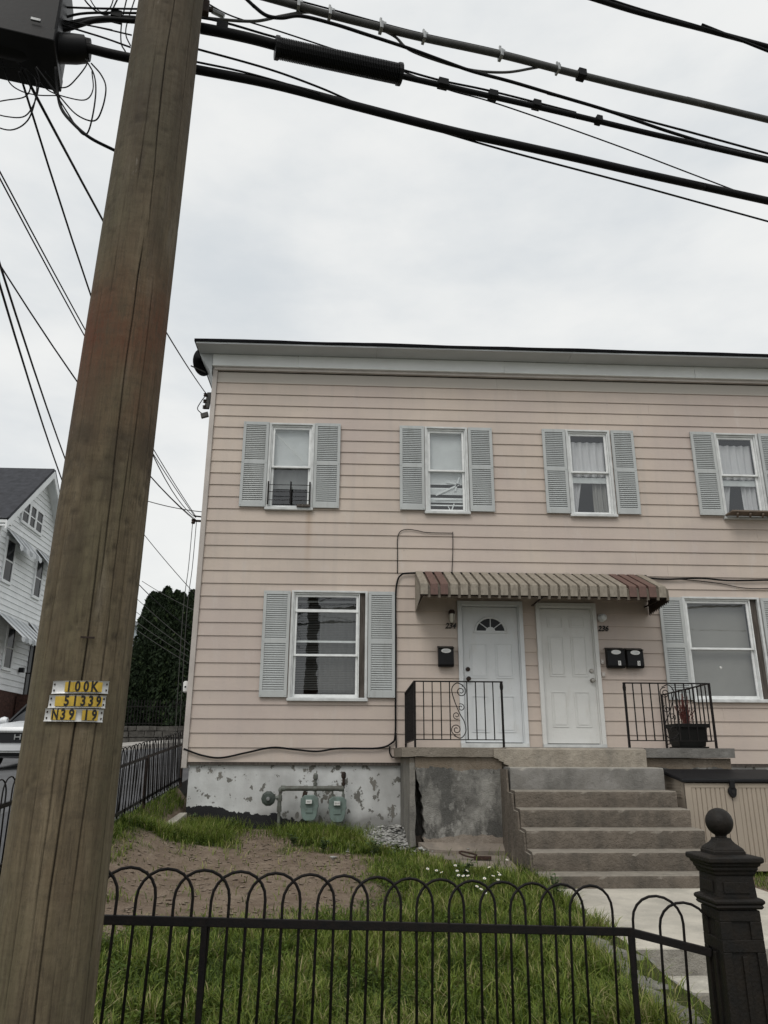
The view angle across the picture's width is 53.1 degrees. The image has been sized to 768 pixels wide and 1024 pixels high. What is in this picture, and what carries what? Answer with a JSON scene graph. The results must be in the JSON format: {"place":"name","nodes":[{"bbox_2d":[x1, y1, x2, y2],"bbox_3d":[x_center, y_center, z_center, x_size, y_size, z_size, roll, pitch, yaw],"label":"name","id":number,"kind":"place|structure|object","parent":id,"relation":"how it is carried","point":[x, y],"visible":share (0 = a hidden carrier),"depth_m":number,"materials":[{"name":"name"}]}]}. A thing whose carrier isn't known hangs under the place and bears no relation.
{"place":"outdoors","nodes":[
{"label":"outdoors","id":0,"kind":"place"},
{"bbox_2d":[0,468,59,722],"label":"gabled house","id":1,"kind":"structure","parent":0,"point":[29,497],"depth_m":32.81,"materials":[{"name":"wood"}]},
{"bbox_2d":[0,536,17,585],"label":"window","id":2,"kind":"structure","parent":1,"relation":"in","point":[11,545],"depth_m":31.49,"materials":[{"name":"clear glass"}]},
{"bbox_2d":[1,624,16,671],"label":"window","id":3,"kind":"structure","parent":1,"relation":"in","point":[11,634],"depth_m":31.65,"materials":[{"name":"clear glass"}]},
{"bbox_2d":[24,646,33,693],"bbox_3d":[-15.588,7.026,33.941,0.030,2.100,0.900,1,-18,-3],"label":"door","id":4,"kind":"structure","parent":1,"relation":"in","point":[31,647],"depth_m":33.63,"materials":[{"name":"grey"}]},
{"bbox_2d":[20,503,44,536],"bbox_3d":[-15.448,0.245,33.781,0.070,1.100,2.300,1,-18,-3],"label":"window","id":5,"kind":"structure","parent":1,"relation":"in","point":[32,517],"depth_m":33.87,"materials":[{"name":"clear glass"}]},
{"bbox_2d":[31,556,44,600],"bbox_3d":[-15.530,2.989,34.507,0.070,1.870,0.880,1,-18,-3],"label":"window","id":6,"kind":"structure","parent":1,"relation":"in","point":[39,567],"depth_m":34.48,"materials":[{"name":"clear glass"}]},
{"bbox_2d":[0,748,176,813],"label":"side street","id":7,"kind":"structure","parent":0,"point":[8,767],"depth_m":17.73,"materials":[{"name":"asphalt"}]},
{"bbox_2d":[0,704,26,763],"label":"parked car","id":8,"kind":"object","parent":7,"relation":"on","point":[11,732],"visible":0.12,"depth_m":17.87,"materials":[{"name":"white metal"}]},
{"bbox_2d":[0,750,188,862],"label":"side footway","id":9,"kind":"structure","parent":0,"point":[184,787],"depth_m":12.02,"materials":[{"name":"concrete"}]},
{"bbox_2d":[116,785,186,827],"bbox_3d":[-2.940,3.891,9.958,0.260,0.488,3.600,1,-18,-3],"label":"side bank","id":10,"kind":"structure","parent":0,"point":[176,812],"depth_m":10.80,"materials":[{"name":"green plant"}]},
{"bbox_2d":[0,730,182,874],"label":"hoop fence","id":11,"kind":"object","parent":10,"relation":"on","point":[179,773],"visible":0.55,"depth_m":9.59,"materials":[{"name":"black metal"}]},
{"bbox_2d":[122,739,181,749],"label":"footway","id":12,"kind":"structure","parent":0,"point":[126,744],"depth_m":22.95,"materials":[{"name":"concrete"}]},
{"bbox_2d":[124,725,182,725],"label":"raised lawn","id":13,"kind":"structure","parent":0,"point":[150,725],"depth_m":25.48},
{"bbox_2d":[125,642,148,724],"bbox_3d":[-8.908,6.320,27.642,1.098,3.302,1.070,1,-18,-3],"label":"arborvitae","id":14,"kind":"object","parent":13,"relation":"on","point":[138,678],"visible":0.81,"depth_m":27.36,"materials":[{"name":"green plant"}]},
{"bbox_2d":[133,590,157,695],"bbox_3d":[-8.807,5.533,28.527,1.296,5.344,1.290,1,-18,-3],"label":"arborvitae","id":15,"kind":"object","parent":13,"relation":"on","point":[146,614],"visible":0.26,"depth_m":28.70,"materials":[{"name":"green plant"}]},
{"bbox_2d":[141,591,161,724],"bbox_3d":[-8.466,5.460,28.140,0.835,5.247,0.852,1,-18,-3],"label":"arborvitae","id":16,"kind":"object","parent":13,"relation":"on","point":[155,608],"visible":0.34,"depth_m":28.31,"materials":[{"name":"green plant"}]},
{"bbox_2d":[125,699,184,724],"bbox_3d":[-8.227,6.823,26.110,4.700,0.900,0.030,1,-18,-3],"label":"picket fence","id":17,"kind":"object","parent":13,"relation":"on","point":[142,723],"visible":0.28,"depth_m":26.12,"materials":[{"name":"black metal"}]},
{"bbox_2d":[144,585,174,724],"bbox_3d":[-8.135,5.328,28.054,1.090,5.448,1.041,-9,-20,25],"label":"arborvitae","id":18,"kind":"object","parent":13,"relation":"on","point":[157,674],"visible":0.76,"depth_m":27.73,"materials":[{"name":"green plant"}]},
{"bbox_2d":[144,679,186,736],"bbox_3d":[-6.205,6.591,25.786,2.698,2.954,2.578,-14,-23,38],"label":"ivy shrub","id":19,"kind":"object","parent":13,"relation":"on","point":[172,720],"visible":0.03,"depth_m":25.61,"materials":[{"name":"green plant"}]},
{"bbox_2d":[154,589,181,721],"bbox_3d":[-7.824,5.436,28.234,1.101,5.357,1.140,1,-18,-3],"label":"arborvitae","id":20,"kind":"object","parent":13,"relation":"on","point":[176,592],"visible":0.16,"depth_m":28.68,"materials":[{"name":"green plant"}]},
{"bbox_2d":[161,591,190,724],"bbox_3d":[-7.505,5.435,27.977,0.982,5.201,0.982,-6,-19,18],"label":"arborvitae","id":21,"kind":"object","parent":13,"relation":"on","point":[174,671],"visible":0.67,"depth_m":27.74,"materials":[{"name":"green plant"}]},
{"bbox_2d":[171,589,194,720],"bbox_3d":[-7.168,5.428,28.186,1.156,5.346,1.204,1,-18,-3],"label":"arborvitae","id":22,"kind":"object","parent":13,"relation":"on","point":[189,623],"visible":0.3,"depth_m":28.09,"materials":[{"name":"green plant"}]},
{"bbox_2d":[168,797,186,825],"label":"side path","id":23,"kind":"structure","parent":0,"point":[183,815],"depth_m":10.46,"materials":[{"name":"concrete"}]},
{"bbox_2d":[0,0,767,620],"label":"sky","id":24,"kind":"structure","parent":0,"point":[301,218],"materials":[{"name":"white"}]},
{"bbox_2d":[93,809,710,1023],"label":"grass","id":25,"kind":"structure","parent":0,"point":[605,993],"depth_m":4.68,"materials":[{"name":"plant"}]},
{"bbox_2d":[102,825,711,1023],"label":"yard","id":26,"kind":"structure","parent":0,"point":[178,862],"depth_m":7.13,"materials":[{"name":"soil"}]},
{"bbox_2d":[151,813,239,845],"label":"tall grass","id":27,"kind":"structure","parent":26,"relation":"on","point":[200,832],"depth_m":9.47,"materials":[{"name":"plant"}]},
{"bbox_2d":[106,831,375,917],"bbox_3d":[-1.315,3.572,7.975,2.934,0.451,5.694,1,-18,-3],"label":"straw","id":28,"kind":"object","parent":26,"relation":"on","point":[250,876],"visible":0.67,"depth_m":7.41,"materials":[{"name":"plant"}]},
{"bbox_2d":[103,831,390,938],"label":"clods","id":29,"kind":"object","parent":26,"relation":"on","point":[204,889],"visible":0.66,"depth_m":7.43,"materials":[{"name":"soil"}]},
{"bbox_2d":[232,818,382,842],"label":"tall grass","id":30,"kind":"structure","parent":26,"relation":"on","point":[318,828],"depth_m":10.20,"materials":[{"name":"plant"}]},
{"bbox_2d":[364,838,383,855],"bbox_3d":[-0.094,3.908,8.943,0.238,0.200,0.205,-9,-20,26],"label":"weed","id":31,"kind":"object","parent":26,"relation":"on","point":[374,843],"visible":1,"depth_m":8.95,"materials":[{"name":"green plant"}]},
{"bbox_2d":[96,817,687,1023],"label":"clover","id":32,"kind":"object","parent":26,"relation":"on","point":[289,1017],"visible":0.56,"depth_m":4.40,"materials":[{"name":"green plant"}]},
{"bbox_2d":[346,824,468,854],"bbox_3d":[-0.011,4.193,9.839,1.408,0.277,2.318,8,-20,-23],"label":"rubble","id":33,"kind":"object","parent":26,"relation":"on","point":[389,833],"visible":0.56,"depth_m":10.01,"materials":[{"name":"stone"}]},
{"bbox_2d":[411,847,453,859],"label":"concrete slab","id":34,"kind":"structure","parent":26,"relation":"on","point":[449,857],"depth_m":9.06,"materials":[{"name":"concrete"}]},
{"bbox_2d":[418,842,504,855],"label":"concrete slab","id":35,"kind":"structure","parent":26,"relation":"on","point":[443,848],"depth_m":9.27,"materials":[{"name":"concrete"}]},
{"bbox_2d":[456,859,475,875],"bbox_3d":[0.823,3.550,7.635,0.218,0.187,0.163,14,-22,-36],"label":"weed","id":36,"kind":"object","parent":26,"relation":"on","point":[467,867],"visible":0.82,"depth_m":7.62,"materials":[{"name":"green plant"}]},
{"bbox_2d":[181,338,767,828],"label":"row house","id":37,"kind":"structure","parent":26,"relation":"on","point":[539,460],"depth_m":12.30,"materials":[{"name":"wood"}]},
{"bbox_2d":[191,515,200,523],"bbox_3d":[-3.012,0.123,12.421,0.207,0.140,0.068,1,-18,-3],"label":"service bracket","id":38,"kind":"object","parent":37,"relation":"attached to","point":[193,521],"visible":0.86,"depth_m":12.40,"materials":[{"name":"metal"}]},
{"bbox_2d":[0,178,194,515],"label":"service wire","id":39,"kind":"object","parent":38,"relation":"attached to","point":[64,298],"visible":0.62,"depth_m":6.27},
{"bbox_2d":[0,171,195,515],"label":"service wire","id":40,"kind":"object","parent":38,"relation":"attached to","point":[65,293],"visible":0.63,"depth_m":6.28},
{"bbox_2d":[0,264,195,519],"bbox_3d":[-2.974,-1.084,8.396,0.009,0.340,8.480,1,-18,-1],"label":"service wire","id":41,"kind":"object","parent":38,"relation":"attached to","point":[61,357],"visible":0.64,"depth_m":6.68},
{"bbox_2d":[18,71,195,517],"bbox_3d":[-2.423,-0.947,8.074,0.011,0.736,9.016,3,-18,-8],"label":"service wire","id":42,"kind":"object","parent":38,"relation":"attached to","point":[36,127],"visible":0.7,"depth_m":4.47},
{"bbox_2d":[173,524,192,769],"bbox_3d":[-3.112,1.999,11.837,0.050,3.850,0.062,-2,-18,8],"label":"hanging wire","id":43,"kind":"object","parent":38,"relation":"hanging from","point":[180,645],"visible":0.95,"depth_m":11.81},
{"bbox_2d":[177,522,196,771],"bbox_3d":[-3.052,2.000,11.839,0.050,3.850,0.062,-2,-18,8],"label":"hanging wire","id":44,"kind":"object","parent":38,"relation":"hanging from","point":[184,650],"visible":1,"depth_m":11.79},
{"bbox_2d":[191,350,207,375],"bbox_3d":[-3.144,-2.609,13.479,0.526,0.484,0.233,12,-22,-33],"label":"satellite dish","id":45,"kind":"object","parent":37,"relation":"attached to","point":[198,366],"visible":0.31,"depth_m":13.33,"materials":[{"name":"black plastic"}]},
{"bbox_2d":[197,392,210,418],"bbox_3d":[-3.025,-1.842,13.049,0.288,0.542,0.091,1,-18,-3],"label":"service bracket","id":46,"kind":"object","parent":37,"relation":"attached to","point":[207,401],"visible":0.94,"depth_m":13.03,"materials":[{"name":"metal"}]},
{"bbox_2d":[20,68,207,395],"bbox_3d":[-2.405,-2.092,8.457,0.015,2.686,8.995,3,-18,-7],"label":"service wire","id":47,"kind":"object","parent":46,"relation":"attached to","point":[59,140],"visible":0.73,"depth_m":4.64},
{"bbox_2d":[267,481,310,504],"bbox_3d":[-1.531,-0.303,12.368,0.689,0.390,0.029,1,-18,-3],"label":"window guard","id":48,"kind":"object","parent":37,"relation":"attached to","point":[290,500],"visible":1,"depth_m":12.37,"materials":[{"name":"black metal"}]},
{"bbox_2d":[264,423,314,510],"bbox_3d":[-1.529,-0.727,12.629,0.775,1.523,0.237,1,-18,-3],"label":"window","id":49,"kind":"structure","parent":37,"relation":"in","point":[291,445],"depth_m":12.71,"materials":[{"name":"wood"}]},
{"bbox_2d":[261,772,345,831],"bbox_3d":[-1.144,4.136,10.897,1.193,0.860,0.304,3,-18,-8],"label":"gas pipe","id":50,"kind":"object","parent":37,"relation":"attached to","point":[268,798],"visible":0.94,"depth_m":10.87,"materials":[{"name":"metal"}]},
{"bbox_2d":[300,791,318,820],"bbox_3d":[-1.050,4.117,10.815,0.260,0.425,0.202,1,-18,-3],"label":"gas meter","id":51,"kind":"object","parent":50,"relation":"attached to","point":[309,805],"visible":1,"depth_m":10.75,"materials":[{"name":"paint"}]},
{"bbox_2d":[328,791,346,821],"bbox_3d":[-0.655,4.134,10.829,0.260,0.445,0.202,1,-18,-3],"label":"gas meter","id":52,"kind":"object","parent":50,"relation":"attached to","point":[337,807],"visible":1,"depth_m":10.76,"materials":[{"name":"paint"}]},
{"bbox_2d":[286,590,367,701],"bbox_3d":[-0.849,2.062,11.816,1.203,1.672,0.349,1,-18,-3],"label":"window","id":53,"kind":"structure","parent":37,"relation":"in","point":[340,669],"depth_m":11.84,"materials":[{"name":"metal"}]},
{"bbox_2d":[397,529,452,573],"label":"wall wire","id":54,"kind":"object","parent":37,"relation":"attached to","point":[397,542],"depth_m":12.27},
{"bbox_2d":[437,646,453,666],"bbox_3d":[0.939,2.189,11.659,0.249,0.319,0.128,1,-18,-3],"label":"mailbox","id":55,"kind":"object","parent":37,"relation":"attached to","point":[445,656],"visible":1,"depth_m":11.61,"materials":[{"name":"black plastic"}]},
{"bbox_2d":[424,426,470,514],"bbox_3d":[1.031,-0.679,12.712,0.744,1.535,0.182,1,-18,-3],"label":"window","id":56,"kind":"structure","parent":37,"relation":"in","point":[446,448],"depth_m":12.77,"materials":[{"name":"metal"}]},
{"bbox_2d":[448,609,454,623],"bbox_3d":[1.049,1.617,11.854,0.107,0.222,0.123,1,-18,-3],"label":"wall lamp","id":57,"kind":"object","parent":37,"relation":"attached to","point":[451,613],"visible":1,"depth_m":11.81,"materials":[{"name":"metal"}]},
{"bbox_2d":[183,572,767,758],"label":"wall cable","id":58,"kind":"object","parent":37,"relation":"attached to","point":[393,741],"depth_m":11.51,"materials":[{"name":"rubber"}]},
{"bbox_2d":[457,601,529,747],"bbox_3d":[1.644,2.456,11.705,1.020,2.206,0.160,1,-18,-3],"label":"door","id":59,"kind":"structure","parent":37,"relation":"in","point":[490,633],"depth_m":11.72,"materials":[{"name":"paint"}]},
{"bbox_2d":[415,571,668,614],"bbox_3d":[2.356,1.165,11.701,3.706,0.672,0.851,1,-18,-3],"label":"door awning","id":60,"kind":"object","parent":37,"relation":"attached to","point":[540,586],"depth_m":11.34,"materials":[{"name":"metal"}]},
{"bbox_2d":[535,603,607,747],"bbox_3d":[2.835,2.485,11.755,0.955,2.191,0.160,1,-18,-3],"label":"door","id":61,"kind":"structure","parent":37,"relation":"in","point":[569,668],"depth_m":11.75,"materials":[{"name":"paint"}]},
{"bbox_2d":[565,429,617,517],"bbox_3d":[3.429,-0.628,12.845,0.779,1.542,0.239,1,-18,-3],"label":"window","id":62,"kind":"structure","parent":37,"relation":"in","point":[586,459],"depth_m":12.87,"materials":[{"name":"wood"}]},
{"bbox_2d":[604,648,625,667],"bbox_3d":[3.547,2.231,11.775,0.286,0.319,0.128,1,-18,-3],"label":"mailbox","id":63,"kind":"object","parent":37,"relation":"attached to","point":[615,657],"visible":1,"depth_m":11.73,"materials":[{"name":"black plastic"}]},
{"bbox_2d":[624,648,644,668],"bbox_3d":[3.845,2.239,11.787,0.269,0.314,0.128,1,-18,-3],"label":"mailbox","id":64,"kind":"object","parent":37,"relation":"attached to","point":[634,658],"visible":0.98,"depth_m":11.74,"materials":[{"name":"black plastic"}]},
{"bbox_2d":[682,597,767,702],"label":"window","id":65,"kind":"structure","parent":37,"relation":"in","point":[719,651],"depth_m":12.08,"materials":[{"name":"metal"}]},
{"bbox_2d":[684,579,767,588],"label":"wall wire","id":66,"kind":"object","parent":37,"relation":"attached to","point":[728,585],"depth_m":12.27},
{"bbox_2d":[713,433,767,520],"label":"window","id":67,"kind":"structure","parent":37,"relation":"in","point":[733,462],"depth_m":13.00,"materials":[{"name":"wood"}]},
{"bbox_2d":[725,510,767,517],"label":"window box","id":68,"kind":"object","parent":37,"relation":"attached to","point":[758,513],"visible":1,"depth_m":12.48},
{"bbox_2d":[451,854,516,871],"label":"concrete slab","id":69,"kind":"structure","parent":26,"relation":"on","point":[494,858],"depth_m":8.79,"materials":[{"name":"concrete"}]},
{"bbox_2d":[459,851,490,859],"bbox_3d":[1.044,3.941,8.820,0.375,0.088,0.070,-2,-18,8],"label":"metal bracket","id":70,"kind":"object","parent":69,"relation":"on","point":[481,857],"visible":1,"depth_m":8.78,"materials":[{"name":"metal"}]},
{"bbox_2d":[544,869,568,897],"bbox_3d":[1.503,3.293,6.744,0.184,0.290,0.326,1,-18,-3],"label":"weed","id":71,"kind":"object","parent":26,"relation":"on","point":[552,879],"visible":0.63,"depth_m":6.74,"materials":[{"name":"green plant"}]},
{"bbox_2d":[394,747,734,888],"bbox_3d":[2.347,3.698,9.550,4.260,1.484,3.455,1,-18,-3],"label":"front stoop","id":72,"kind":"object","parent":26,"relation":"on","point":[601,817],"visible":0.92,"depth_m":9.25,"materials":[{"name":"concrete"}]},
{"bbox_2d":[404,680,504,747],"bbox_3d":[0.933,2.862,10.663,1.186,0.863,1.584,1,-18,-3],"label":"stoop railing","id":73,"kind":"object","parent":72,"relation":"on","point":[410,713],"visible":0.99,"depth_m":10.00,"materials":[{"name":"black metal"}]},
{"bbox_2d":[622,682,717,747],"bbox_3d":[3.703,2.912,10.784,1.186,0.863,1.584,1,-18,-3],"label":"stoop railing","id":74,"kind":"object","parent":72,"relation":"on","point":[662,713],"visible":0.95,"depth_m":10.12,"materials":[{"name":"black metal"}]},
{"bbox_2d":[664,693,708,747],"bbox_3d":[4.052,2.796,10.314,0.451,0.721,0.392,1,-18,-3],"label":"planter","id":75,"kind":"object","parent":72,"relation":"on","point":[693,736],"visible":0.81,"depth_m":10.11,"materials":[{"name":"plastic"}]},
{"bbox_2d":[510,857,704,1022],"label":"tall grass","id":76,"kind":"structure","parent":26,"relation":"on","point":[602,942],"depth_m":4.86,"materials":[{"name":"plant"}]},
{"bbox_2d":[586,935,703,1023],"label":"stone edging","id":77,"kind":"object","parent":26,"relation":"on","point":[654,983],"visible":0.13,"depth_m":4.54,"materials":[{"name":"stone"}]},
{"bbox_2d":[563,888,767,948],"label":"front walk","id":78,"kind":"structure","parent":26,"relation":"on","point":[648,911],"depth_m":6.67,"materials":[{"name":"concrete"}]},
{"bbox_2d":[685,808,767,1023],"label":"gate post","id":79,"kind":"object","parent":26,"relation":"on","point":[732,904],"visible":0.99,"depth_m":3.52,"materials":[{"name":"metal"}]},
{"bbox_2d":[753,871,767,891],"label":"side lawn","id":80,"kind":"structure","parent":0,"point":[765,889],"depth_m":8.43,"materials":[{"name":"plant"}]},
{"bbox_2d":[663,769,767,870],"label":"storage box","id":81,"kind":"object","parent":80,"relation":"on","point":[740,796],"visible":0.64,"depth_m":9.02,"materials":[{"name":"beige plastic"}]},
{"bbox_3d":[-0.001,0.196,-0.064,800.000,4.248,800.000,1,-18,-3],"label":"ground","id":82,"kind":"structure","parent":0,"visible":0},
{"bbox_2d":[123,726,183,742],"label":"stone wall","id":83,"kind":"structure","parent":82,"relation":"on","point":[138,733],"depth_m":24.73,"materials":[{"name":"stone"}]},
{"bbox_2d":[636,948,767,1008],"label":"sidewalk","id":84,"kind":"structure","parent":82,"relation":"on","point":[697,968],"depth_m":5.42,"materials":[{"name":"concrete"}]},
{"bbox_3d":[-10.261,4.245,26.688,0.290,8.000,0.290,1,-18,-3],"label":"utility pole","id":85,"kind":"object","parent":82,"relation":"on","visible":0},
{"bbox_2d":[0,283,61,480],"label":"service wire","id":86,"kind":"object","parent":85,"relation":"attached to","point":[12,327],"visible":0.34,"depth_m":8.95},
{"bbox_2d":[0,262,64,458],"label":"service wire","id":87,"kind":"object","parent":85,"relation":"attached to","point":[11,300],"visible":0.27,"depth_m":9.06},
{"bbox_3d":[-0.609,2.614,2.967,4.429,0.817,1.262,1,-18,-3],"label":"kerb wall","id":88,"kind":"object","parent":82,"relation":"on","visible":0},
{"bbox_2d":[0,862,719,1023],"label":"hoop fence","id":89,"kind":"object","parent":88,"relation":"on","point":[205,924],"visible":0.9,"depth_m":3.38,"materials":[{"name":"black metal"}]},
{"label":"front sidewalk","id":90,"kind":"structure","parent":0,"visible":0},
{"bbox_2d":[0,0,202,1023],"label":"utility pole","id":91,"kind":"object","parent":90,"relation":"on","point":[54,875],"visible":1,"depth_m":2.84,"materials":[{"name":"brown wood"}]},
{"bbox_2d":[202,0,224,17],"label":"pole bracket","id":92,"kind":"object","parent":91,"relation":"attached to","point":[207,8],"visible":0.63,"depth_m":4.16,"materials":[{"name":"metal"}]},
{"bbox_2d":[210,4,731,188],"bbox_3d":[2.605,-2.100,5.279,7.591,1.114,0.009,5,-19,-15],"label":"overhead wire","id":93,"kind":"object","parent":92,"relation":"attached to","point":[496,103],"visible":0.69,"depth_m":4.92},
{"bbox_2d":[245,0,767,157],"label":"overhead cable","id":94,"kind":"object","parent":92,"relation":"attached to","point":[309,17],"visible":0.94,"depth_m":4.78,"materials":[{"name":"rubber"}]},
{"bbox_2d":[65,10,767,162],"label":"overhead cable","id":95,"kind":"object","parent":91,"relation":"attached to","point":[220,29],"visible":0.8,"depth_m":4.70,"materials":[{"name":"rubber"}]},
{"bbox_2d":[0,0,134,151],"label":"cable loop","id":96,"kind":"object","parent":95,"relation":"hanging from","point":[40,47],"visible":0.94,"depth_m":3.83,"materials":[{"name":"black plastic"}]},
{"bbox_2d":[63,24,130,47],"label":"overhead wire","id":97,"kind":"object","parent":96,"relation":"attached to","point":[96,35],"visible":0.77,"depth_m":3.99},
{"bbox_2d":[64,20,131,35],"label":"overhead wire","id":98,"kind":"object","parent":96,"relation":"attached to","point":[108,29],"visible":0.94,"depth_m":4.02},
{"bbox_2d":[63,16,135,31],"bbox_3d":[-1.520,-2.560,4.042,0.394,0.221,0.027,5,-19,-15],"label":"overhead cable","id":99,"kind":"object","parent":96,"relation":"attached to","point":[94,20],"visible":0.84,"depth_m":4.06,"materials":[{"name":"rubber"}]},
{"bbox_2d":[86,44,767,204],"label":"overhead cable","id":100,"kind":"object","parent":96,"relation":"attached to","point":[123,56],"visible":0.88,"depth_m":4.45,"materials":[{"name":"rubber"}]},
{"bbox_2d":[197,61,319,94],"bbox_3d":[-0.798,-2.373,4.145,0.922,0.039,0.011,5,-19,-15],"label":"overhead wire","id":101,"kind":"object","parent":100,"relation":"attached to","point":[223,67],"visible":0.56,"depth_m":4.16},
{"bbox_2d":[198,48,767,221],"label":"overhead wire","id":102,"kind":"object","parent":100,"relation":"attached to","point":[338,95],"visible":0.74,"depth_m":4.61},
{"bbox_2d":[67,6,136,9],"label":"overhead wire","id":103,"kind":"object","parent":95,"relation":"attached to","point":[96,8],"visible":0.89,"depth_m":4.07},
{"bbox_2d":[67,11,575,112],"bbox_3d":[-0.245,-2.573,4.464,3.056,0.274,0.013,5,-19,-15],"label":"overhead wire","id":104,"kind":"object","parent":95,"relation":"attached to","point":[273,36],"visible":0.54,"depth_m":4.41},
{"bbox_2d":[273,35,403,85],"bbox_3d":[-0.257,-2.613,4.441,0.751,0.179,0.127,5,-19,-15],"label":"splice case","id":105,"kind":"object","parent":95,"relation":"hanging from","point":[332,59],"visible":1,"depth_m":4.40,"materials":[{"name":"black plastic"}]},
{"bbox_2d":[547,94,767,154],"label":"overhead wire","id":106,"kind":"object","parent":95,"relation":"attached to","point":[701,135],"visible":0.73,"depth_m":5.23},
{"bbox_2d":[261,0,767,122],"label":"overhead cable","id":107,"kind":"object","parent":91,"relation":"attached to","point":[580,74],"visible":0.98,"depth_m":4.92,"materials":[{"name":"rubber"}]},
{"bbox_2d":[208,11,307,22],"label":"overhead wire","id":108,"kind":"object","parent":107,"relation":"hanging from","point":[250,21],"visible":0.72,"depth_m":4.46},
{"bbox_2d":[294,0,555,64],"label":"overhead wire","id":109,"kind":"object","parent":107,"relation":"attached to","point":[320,6],"visible":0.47,"depth_m":4.73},
{"bbox_2d":[386,33,538,73],"bbox_3d":[0.507,-2.873,4.853,1.094,0.202,0.016,5,-19,-15],"label":"overhead wire","id":110,"kind":"object","parent":107,"relation":"attached to","point":[484,71],"visible":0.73,"depth_m":4.87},
{"bbox_2d":[589,0,767,52],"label":"overhead cable","id":111,"kind":"object","parent":91,"relation":"attached to","point":[645,13],"visible":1,"depth_m":5.76,"materials":[{"name":"rubber"}]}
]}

